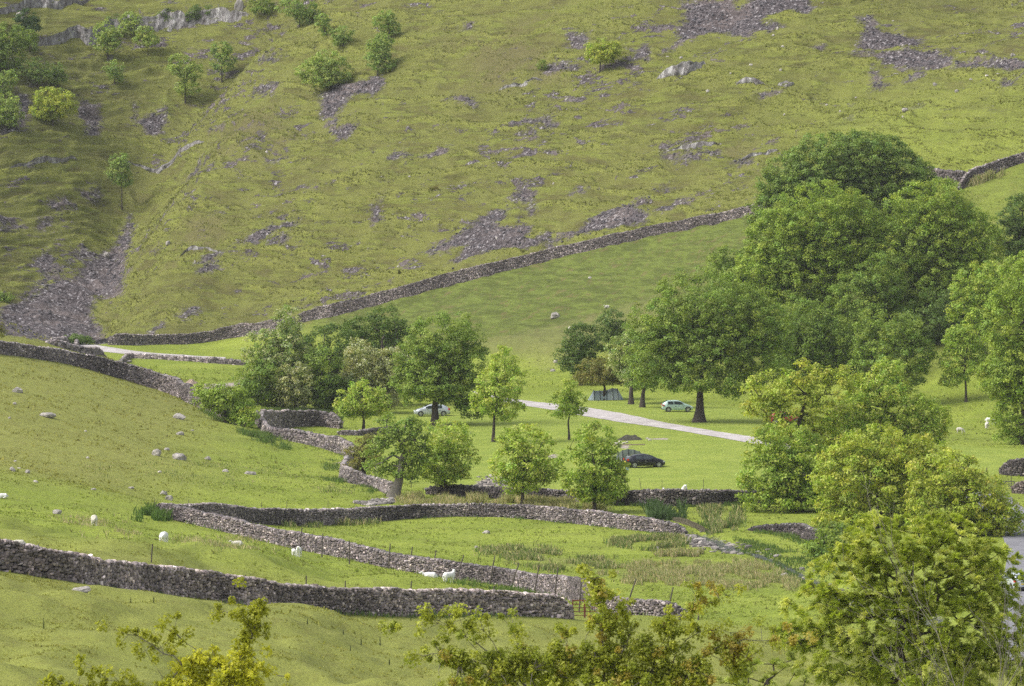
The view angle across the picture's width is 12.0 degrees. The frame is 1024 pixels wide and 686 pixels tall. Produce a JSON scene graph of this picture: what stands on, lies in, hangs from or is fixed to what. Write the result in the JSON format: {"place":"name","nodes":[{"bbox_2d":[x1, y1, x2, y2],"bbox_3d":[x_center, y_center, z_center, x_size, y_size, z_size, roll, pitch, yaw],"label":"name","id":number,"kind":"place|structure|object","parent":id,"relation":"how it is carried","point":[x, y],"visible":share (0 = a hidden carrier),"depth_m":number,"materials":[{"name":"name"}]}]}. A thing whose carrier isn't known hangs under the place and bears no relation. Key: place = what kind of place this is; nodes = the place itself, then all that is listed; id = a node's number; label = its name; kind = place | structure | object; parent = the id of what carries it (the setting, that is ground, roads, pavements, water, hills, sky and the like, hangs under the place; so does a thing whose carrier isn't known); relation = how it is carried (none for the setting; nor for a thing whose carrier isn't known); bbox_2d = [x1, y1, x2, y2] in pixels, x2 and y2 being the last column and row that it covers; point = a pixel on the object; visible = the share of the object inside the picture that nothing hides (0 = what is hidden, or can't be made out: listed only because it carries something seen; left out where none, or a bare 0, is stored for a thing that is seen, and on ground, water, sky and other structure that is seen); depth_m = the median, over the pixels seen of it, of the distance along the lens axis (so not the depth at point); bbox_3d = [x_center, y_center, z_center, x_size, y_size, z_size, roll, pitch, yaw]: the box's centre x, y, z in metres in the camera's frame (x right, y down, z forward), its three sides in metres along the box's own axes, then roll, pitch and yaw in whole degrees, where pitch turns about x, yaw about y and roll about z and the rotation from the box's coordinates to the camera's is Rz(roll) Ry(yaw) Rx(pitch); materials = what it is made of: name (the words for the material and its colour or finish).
{"place":"outdoors","nodes":[
{"label":"outdoors","id":0,"kind":"place"},
{"bbox_2d":[0,0,1023,343],"bbox_3d":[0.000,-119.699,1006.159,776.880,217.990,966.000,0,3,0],"label":"hillside","id":1,"kind":"structure","parent":0,"point":[664,116],"depth_m":793.59,"materials":[{"name":"green plant"}]},
{"bbox_2d":[0,68,21,97],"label":"hillside tree","id":2,"kind":"object","parent":1,"relation":"on","point":[8,80],"visible":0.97,"depth_m":866.53,"materials":[{"name":"green plant"}]},
{"bbox_2d":[0,91,26,128],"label":"hillside tree","id":3,"kind":"object","parent":1,"relation":"on","point":[10,110],"visible":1,"depth_m":855.76,"materials":[{"name":"green plant"}]},
{"bbox_2d":[0,21,39,72],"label":"hillside tree","id":4,"kind":"object","parent":1,"relation":"on","point":[9,47],"visible":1,"depth_m":874.16,"materials":[{"name":"green plant"}]},
{"bbox_2d":[12,7,43,33],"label":"hillside tree","id":5,"kind":"object","parent":1,"relation":"on","point":[26,20],"visible":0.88,"depth_m":892.47,"materials":[{"name":"green plant"}]},
{"bbox_2d":[17,56,52,88],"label":"hillside bush","id":6,"kind":"object","parent":1,"relation":"on","point":[43,74],"visible":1,"depth_m":874.57,"materials":[{"name":"green plant"}]},
{"bbox_2d":[2,155,76,168],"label":"limestone crag","id":7,"kind":"structure","parent":1,"relation":"on","point":[41,159],"depth_m":851.32,"materials":[{"name":"grey stone"}]},
{"bbox_2d":[0,0,89,13],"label":"limestone crag","id":8,"kind":"structure","parent":1,"relation":"on","point":[51,4],"depth_m":910.05,"materials":[{"name":"grey stone"}]},
{"bbox_2d":[28,86,78,125],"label":"hillside bush","id":9,"kind":"object","parent":1,"relation":"on","point":[54,101],"visible":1,"depth_m":863.53,"materials":[{"name":"green plant"}]},
{"bbox_2d":[43,61,68,87],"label":"hillside bush","id":10,"kind":"object","parent":1,"relation":"on","point":[59,75],"visible":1,"depth_m":877.82,"materials":[{"name":"green plant"}]},
{"bbox_2d":[89,19,123,60],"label":"hillside tree","id":11,"kind":"object","parent":1,"relation":"on","point":[107,37],"visible":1,"depth_m":892.54,"materials":[{"name":"green plant"}]},
{"bbox_2d":[101,59,125,84],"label":"hillside bush","id":12,"kind":"object","parent":1,"relation":"on","point":[115,73],"visible":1,"depth_m":885.65,"materials":[{"name":"green plant"}]},
{"bbox_2d":[105,152,134,209],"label":"hillside tree","id":13,"kind":"object","parent":1,"relation":"on","point":[124,164],"visible":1,"depth_m":851.58,"materials":[{"name":"green plant"}]},
{"bbox_2d":[116,10,143,35],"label":"hillside bush","id":14,"kind":"object","parent":1,"relation":"on","point":[130,23],"visible":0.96,"depth_m":902.24,"materials":[{"name":"green plant"}]},
{"bbox_2d":[37,6,247,45],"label":"limestone crag","id":15,"kind":"structure","parent":1,"relation":"on","point":[215,15],"depth_m":902.30,"materials":[{"name":"grey stone"}]},
{"bbox_2d":[131,25,161,47],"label":"hillside tree","id":16,"kind":"object","parent":1,"relation":"on","point":[143,37],"visible":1,"depth_m":895.85,"materials":[{"name":"green plant"}]},
{"bbox_2d":[129,140,203,173],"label":"limestone crag","id":17,"kind":"structure","parent":1,"relation":"on","point":[169,163],"depth_m":862.03,"materials":[{"name":"grey stone"}]},
{"bbox_2d":[165,52,204,103],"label":"hillside tree","id":18,"kind":"object","parent":1,"relation":"on","point":[183,85],"visible":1,"depth_m":882.19,"materials":[{"name":"green plant"}]},
{"bbox_2d":[209,40,238,82],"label":"hillside tree","id":19,"kind":"object","parent":1,"relation":"on","point":[220,56],"visible":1,"depth_m":886.23,"materials":[{"name":"green plant"}]},
{"bbox_2d":[246,0,275,15],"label":"hillside bush","id":20,"kind":"object","parent":1,"relation":"on","point":[265,7],"visible":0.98,"depth_m":896.00,"materials":[{"name":"green plant"}]},
{"bbox_2d":[273,0,320,27],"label":"hillside tree","id":21,"kind":"object","parent":1,"relation":"on","point":[300,11],"visible":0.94,"depth_m":872.46,"materials":[{"name":"green plant"}]},
{"bbox_2d":[293,48,353,91],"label":"hillside tree","id":22,"kind":"object","parent":1,"relation":"on","point":[323,72],"visible":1,"depth_m":836.43,"materials":[{"name":"green plant"}]},
{"bbox_2d":[330,25,354,46],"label":"hillside tree","id":23,"kind":"object","parent":1,"relation":"on","point":[337,41],"visible":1,"depth_m":850.89,"materials":[{"name":"green plant"}]},
{"bbox_2d":[363,32,398,76],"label":"hillside tree","id":24,"kind":"object","parent":1,"relation":"on","point":[378,53],"visible":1,"depth_m":832.90,"materials":[{"name":"green plant"}]},
{"bbox_2d":[372,10,401,37],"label":"hillside tree","id":25,"kind":"object","parent":1,"relation":"on","point":[388,24],"visible":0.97,"depth_m":846.42,"materials":[{"name":"green plant"}]},
{"bbox_2d":[0,0,1023,344],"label":"scree stones","id":26,"kind":"object","parent":1,"relation":"on","point":[684,36],"visible":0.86,"depth_m":791.34,"materials":[{"name":"stone"}]},
{"bbox_2d":[583,37,622,72],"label":"hillside tree","id":27,"kind":"object","parent":1,"relation":"on","point":[606,52],"visible":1,"depth_m":793.49,"materials":[{"name":"green plant"}]},
{"bbox_2d":[657,60,704,78],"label":"limestone crag","id":28,"kind":"structure","parent":1,"relation":"on","point":[683,68],"depth_m":780.74,"materials":[{"name":"grey stone"}]},
{"bbox_2d":[0,163,1023,685],"bbox_3d":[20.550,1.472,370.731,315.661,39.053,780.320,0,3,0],"label":"ground","id":29,"kind":"structure","parent":0,"point":[514,309],"depth_m":465.44,"materials":[{"name":"green plant"}]},
{"bbox_2d":[0,340,230,422],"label":"dry stone wall","id":30,"kind":"structure","parent":29,"relation":"on","point":[175,386],"depth_m":572.28,"materials":[{"name":"stone"}]},
{"bbox_2d":[45,339,245,364],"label":"dry stone wall","id":31,"kind":"structure","parent":29,"relation":"on","point":[95,350],"depth_m":700.73,"materials":[{"name":"stone"}]},
{"bbox_2d":[80,344,224,357],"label":"lane","id":32,"kind":"structure","parent":29,"relation":"on","point":[111,349],"depth_m":739.84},
{"bbox_2d":[36,576,290,685],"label":"hawthorn tree","id":33,"kind":"object","parent":29,"relation":"on","point":[237,671],"visible":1,"depth_m":100.38,"materials":[{"name":"green plant"}]},
{"bbox_2d":[48,458,364,555],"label":"rough grass","id":34,"kind":"structure","parent":29,"relation":"on","point":[221,545],"depth_m":386.16,"materials":[{"name":"green plant"}]},
{"bbox_2d":[189,380,259,425],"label":"bush","id":35,"kind":"object","parent":29,"relation":"on","point":[225,404],"visible":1,"depth_m":540.81,"materials":[{"name":"green plant"}]},
{"bbox_2d":[228,406,260,427],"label":"bush","id":36,"kind":"object","parent":29,"relation":"on","point":[248,418],"visible":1,"depth_m":539.50,"materials":[{"name":"green plant"}]},
{"bbox_2d":[229,357,285,405],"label":"tree","id":37,"kind":"object","parent":29,"relation":"on","point":[256,382],"visible":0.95,"depth_m":588.67,"materials":[{"name":"green plant"}]},
{"bbox_2d":[231,304,333,407],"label":"tree","id":38,"kind":"object","parent":29,"relation":"on","point":[285,344],"visible":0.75,"depth_m":592.55,"materials":[{"name":"green plant"}]},
{"bbox_2d":[0,539,574,618],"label":"dry stone wall","id":39,"kind":"structure","parent":29,"relation":"on","point":[30,559],"depth_m":287.16,"materials":[{"name":"stone"}]},
{"bbox_2d":[270,361,317,408],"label":"tree","id":40,"kind":"object","parent":29,"relation":"on","point":[294,392],"visible":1,"depth_m":588.50,"materials":[{"name":"green plant"}]},
{"bbox_2d":[258,409,343,428],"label":"dry stone wall","id":41,"kind":"structure","parent":29,"relation":"on","point":[286,418],"depth_m":564.60,"materials":[{"name":"stone"}]},
{"bbox_2d":[254,410,355,457],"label":"dry stone wall","id":42,"kind":"structure","parent":29,"relation":"on","point":[337,444],"depth_m":525.42,"materials":[{"name":"stone"}]},
{"bbox_2d":[297,344,352,409],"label":"tree","id":43,"kind":"object","parent":29,"relation":"on","point":[322,390],"visible":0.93,"depth_m":590.51,"materials":[{"name":"green plant"}]},
{"bbox_2d":[302,322,364,405],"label":"tree","id":44,"kind":"object","parent":29,"relation":"on","point":[324,330],"visible":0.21,"depth_m":604.75,"materials":[{"name":"green plant"}]},
{"bbox_2d":[320,376,374,404],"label":"tree","id":45,"kind":"object","parent":29,"relation":"on","point":[345,382],"visible":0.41,"depth_m":590.74,"materials":[{"name":"green plant"}]},
{"bbox_2d":[332,377,392,428],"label":"tree","id":46,"kind":"object","parent":29,"relation":"on","point":[352,406],"visible":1,"depth_m":556.78,"materials":[{"name":"green plant"}]},
{"bbox_2d":[341,431,383,473],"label":"tree","id":47,"kind":"object","parent":29,"relation":"on","point":[355,464],"visible":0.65,"depth_m":486.81,"materials":[{"name":"green plant"}]},
{"bbox_2d":[339,455,392,493],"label":"dry stone wall","id":48,"kind":"structure","parent":29,"relation":"on","point":[356,477],"depth_m":480.19,"materials":[{"name":"stone"}]},
{"bbox_2d":[339,337,412,410],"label":"tree","id":49,"kind":"object","parent":29,"relation":"on","point":[373,371],"visible":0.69,"depth_m":593.73,"materials":[{"name":"green plant"}]},
{"bbox_2d":[336,304,418,400],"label":"tree","id":50,"kind":"object","parent":29,"relation":"on","point":[395,339],"visible":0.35,"depth_m":615.64,"materials":[{"name":"green plant"}]},
{"bbox_2d":[359,411,437,496],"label":"tree","id":51,"kind":"object","parent":29,"relation":"on","point":[410,449],"visible":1,"depth_m":465.52,"materials":[{"name":"green plant"}]},
{"bbox_2d":[156,503,690,617],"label":"dry stone wall","id":52,"kind":"structure","parent":29,"relation":"on","point":[568,587],"depth_m":379.51,"materials":[{"name":"stone"}]},
{"bbox_2d":[166,502,688,533],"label":"dry stone wall","id":53,"kind":"structure","parent":29,"relation":"on","point":[328,516],"depth_m":438.87,"materials":[{"name":"stone"}]},
{"bbox_2d":[386,311,490,424],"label":"tree","id":54,"kind":"object","parent":29,"relation":"on","point":[425,367],"visible":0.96,"depth_m":571.90,"materials":[{"name":"green plant"}]},
{"bbox_2d":[416,416,482,492],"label":"tree","id":55,"kind":"object","parent":29,"relation":"on","point":[445,445],"visible":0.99,"depth_m":468.61,"materials":[{"name":"green plant"}]},
{"bbox_2d":[107,183,887,344],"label":"dry stone wall","id":56,"kind":"structure","parent":29,"relation":"on","point":[448,279],"depth_m":738.29,"materials":[{"name":"stone"}]},
{"bbox_2d":[467,345,527,441],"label":"tree","id":57,"kind":"object","parent":29,"relation":"on","point":[487,402],"visible":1,"depth_m":543.26,"materials":[{"name":"green plant"}]},
{"bbox_2d":[17,166,1004,620],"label":"long grass","id":58,"kind":"structure","parent":29,"relation":"on","point":[155,512],"depth_m":435.94,"materials":[{"name":"green plant"}]},
{"bbox_2d":[486,422,563,503],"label":"tree","id":59,"kind":"object","parent":29,"relation":"on","point":[513,470],"visible":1,"depth_m":456.97,"materials":[{"name":"green plant"}]},
{"bbox_2d":[545,378,589,439],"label":"tree","id":60,"kind":"object","parent":29,"relation":"on","point":[571,409],"visible":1,"depth_m":546.75,"materials":[{"name":"green plant"}]},
{"bbox_2d":[553,322,610,384],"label":"tree","id":61,"kind":"object","parent":29,"relation":"on","point":[582,352],"visible":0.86,"depth_m":648.60,"materials":[{"name":"green plant"}]},
{"bbox_2d":[550,420,630,509],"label":"tree","id":62,"kind":"object","parent":29,"relation":"on","point":[594,480],"visible":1,"depth_m":451.30,"materials":[{"name":"green plant"}]},
{"bbox_2d":[424,484,769,505],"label":"dry stone wall","id":63,"kind":"structure","parent":29,"relation":"on","point":[693,496],"depth_m":460.67,"materials":[{"name":"stone"}]},
{"bbox_2d":[378,563,818,685],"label":"hawthorn tree","id":64,"kind":"object","parent":29,"relation":"on","point":[519,665],"visible":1,"depth_m":105.36,"materials":[{"name":"green plant"}]},
{"bbox_2d":[570,355,629,399],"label":"tree","id":65,"kind":"object","parent":29,"relation":"on","point":[602,376],"visible":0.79,"depth_m":624.13,"materials":[{"name":"green plant"}]},
{"bbox_2d":[581,387,627,399],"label":"tunnel tent","id":66,"kind":"object","parent":29,"relation":"on","point":[612,393],"visible":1,"depth_m":625.03,"materials":[{"name":"grey fabric"}]},
{"bbox_2d":[592,307,629,352],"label":"tree","id":67,"kind":"object","parent":29,"relation":"on","point":[610,330],"visible":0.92,"depth_m":674.58,"materials":[{"name":"green plant"}]},
{"bbox_2d":[394,489,844,597],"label":"rushes","id":68,"kind":"object","parent":29,"relation":"on","point":[671,573],"visible":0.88,"depth_m":411.94,"materials":[{"name":"green plant"}]},
{"bbox_2d":[600,330,656,403],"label":"tree","id":69,"kind":"object","parent":29,"relation":"on","point":[618,366],"visible":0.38,"depth_m":614.50,"materials":[{"name":"green plant"}]},
{"bbox_2d":[623,453,664,467],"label":"parked car","id":70,"kind":"object","parent":29,"relation":"on","point":[638,459],"visible":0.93,"depth_m":506.11,"materials":[{"name":"black paint"}]},
{"bbox_2d":[353,474,939,626],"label":"stream stones","id":71,"kind":"object","parent":29,"relation":"on","point":[698,541],"visible":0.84,"depth_m":425.33,"materials":[{"name":"stone"}]},
{"bbox_2d":[622,340,670,406],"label":"tree","id":72,"kind":"object","parent":29,"relation":"on","point":[640,384],"visible":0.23,"depth_m":604.22,"materials":[{"name":"green plant"}]},
{"bbox_2d":[661,400,692,411],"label":"parked car","id":73,"kind":"object","parent":29,"relation":"on","point":[668,405],"visible":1,"depth_m":593.05,"materials":[{"name":"green paint"}]},
{"bbox_2d":[620,265,798,422],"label":"tree","id":74,"kind":"object","parent":29,"relation":"on","point":[707,331],"visible":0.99,"depth_m":572.23,"materials":[{"name":"green plant"}]},
{"bbox_2d":[705,245,786,344],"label":"tree","id":75,"kind":"object","parent":29,"relation":"on","point":[723,261],"visible":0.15,"depth_m":654.69,"materials":[{"name":"green plant"}]},
{"bbox_2d":[706,650,812,685],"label":"ash tree","id":76,"kind":"object","parent":29,"relation":"on","point":[796,672],"visible":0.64,"depth_m":165.82,"materials":[{"name":"green plant"}]},
{"bbox_2d":[747,523,824,539],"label":"dry stone wall","id":77,"kind":"structure","parent":29,"relation":"on","point":[804,531],"depth_m":428.51,"materials":[{"name":"stone"}]},
{"bbox_2d":[734,420,853,512],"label":"tree","id":78,"kind":"object","parent":29,"relation":"on","point":[784,480],"visible":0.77,"depth_m":452.08,"materials":[{"name":"green plant"}]},
{"bbox_2d":[737,357,861,477],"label":"tree","id":79,"kind":"object","parent":29,"relation":"on","point":[811,400],"visible":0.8,"depth_m":478.41,"materials":[{"name":"green plant"}]},
{"bbox_2d":[732,178,889,341],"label":"tree","id":80,"kind":"object","parent":29,"relation":"on","point":[816,255],"visible":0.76,"depth_m":645.86,"materials":[{"name":"green plant"}]},
{"bbox_2d":[761,292,868,381],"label":"tree","id":81,"kind":"object","parent":29,"relation":"on","point":[812,345],"visible":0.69,"depth_m":630.89,"materials":[{"name":"green plant"}]},
{"bbox_2d":[800,521,864,558],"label":"bush","id":82,"kind":"object","parent":29,"relation":"on","point":[828,541],"visible":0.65,"depth_m":407.24,"materials":[{"name":"green plant"}]},
{"bbox_2d":[742,129,940,242],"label":"tree","id":83,"kind":"object","parent":29,"relation":"on","point":[862,164],"visible":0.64,"depth_m":679.26,"materials":[{"name":"green plant"}]},
{"bbox_2d":[821,250,908,353],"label":"tree","id":84,"kind":"object","parent":29,"relation":"on","point":[868,286],"visible":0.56,"depth_m":639.12,"materials":[{"name":"green plant"}]},
{"bbox_2d":[845,306,895,383],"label":"tree","id":85,"kind":"object","parent":29,"relation":"on","point":[869,358],"visible":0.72,"depth_m":625.20,"materials":[{"name":"green plant"}]},
{"bbox_2d":[804,423,960,528],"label":"tree","id":86,"kind":"object","parent":29,"relation":"on","point":[884,470],"visible":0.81,"depth_m":436.20,"materials":[{"name":"green plant"}]},
{"bbox_2d":[814,356,953,461],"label":"tree","id":87,"kind":"object","parent":29,"relation":"on","point":[919,417],"visible":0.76,"depth_m":482.15,"materials":[{"name":"green plant"}]},
{"bbox_2d":[768,509,1023,685],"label":"ash tree","id":88,"kind":"object","parent":29,"relation":"on","point":[860,558],"visible":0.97,"depth_m":190.33,"materials":[{"name":"green plant"}]},
{"bbox_2d":[869,311,937,405],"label":"tree","id":89,"kind":"object","parent":29,"relation":"on","point":[909,340],"visible":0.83,"depth_m":608.56,"materials":[{"name":"green plant"}]},
{"bbox_2d":[817,471,1023,685],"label":"bare shrub","id":90,"kind":"object","parent":29,"relation":"on","point":[999,652],"visible":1,"depth_m":152.55,"materials":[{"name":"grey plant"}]},
{"bbox_2d":[854,176,1006,315],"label":"tree","id":91,"kind":"object","parent":29,"relation":"on","point":[923,261],"visible":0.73,"depth_m":646.23,"materials":[{"name":"green plant"}]},
{"bbox_2d":[928,167,966,181],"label":"dry stone wall","id":92,"kind":"structure","parent":29,"relation":"on","point":[955,175],"depth_m":694.67,"materials":[{"name":"stone"}]},
{"bbox_2d":[899,286,1010,344],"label":"tree","id":93,"kind":"object","parent":29,"relation":"on","point":[935,337],"visible":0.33,"depth_m":635.30,"materials":[{"name":"green plant"}]},
{"bbox_2d":[902,447,1023,536],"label":"tree","id":94,"kind":"object","parent":29,"relation":"on","point":[995,510],"visible":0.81,"depth_m":428.46,"materials":[{"name":"green plant"}]},
{"bbox_2d":[936,323,993,401],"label":"tree","id":95,"kind":"object","parent":29,"relation":"on","point":[977,345],"visible":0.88,"depth_m":608.35,"materials":[{"name":"green plant"}]},
{"bbox_2d":[943,259,1023,357],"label":"tree","id":96,"kind":"object","parent":29,"relation":"on","point":[975,297],"visible":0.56,"depth_m":621.21,"materials":[{"name":"green plant"}]},
{"bbox_2d":[957,152,1023,189],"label":"dry stone wall","id":97,"kind":"structure","parent":29,"relation":"on","point":[1012,160],"depth_m":692.10,"materials":[{"name":"stone"}]},
{"bbox_2d":[974,250,1023,444],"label":"tree","id":98,"kind":"object","parent":29,"relation":"on","point":[1004,380],"visible":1,"depth_m":544.73,"materials":[{"name":"green plant"}]},
{"bbox_2d":[993,192,1023,259],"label":"tree","id":99,"kind":"object","parent":29,"relation":"on","point":[1015,222],"visible":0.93,"depth_m":654.34,"materials":[{"name":"green plant"}]},
{"bbox_2d":[999,458,1023,476],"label":"dry stone wall","id":100,"kind":"structure","parent":29,"relation":"on","point":[1017,467],"depth_m":495.07,"materials":[{"name":"stone"}]},
{"bbox_2d":[474,392,790,448],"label":"track","id":101,"kind":"structure","parent":0,"point":[611,415],"depth_m":575.26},
{"bbox_2d":[698,535,942,624],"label":"stream","id":102,"kind":"structure","parent":0,"point":[720,544],"depth_m":413.17,"materials":[{"name":"liquid"}]},
{"bbox_2d":[966,493,1023,658],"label":"road","id":103,"kind":"structure","parent":0,"point":[1015,542],"depth_m":414.22,"materials":[{"name":"grey asphalt"}]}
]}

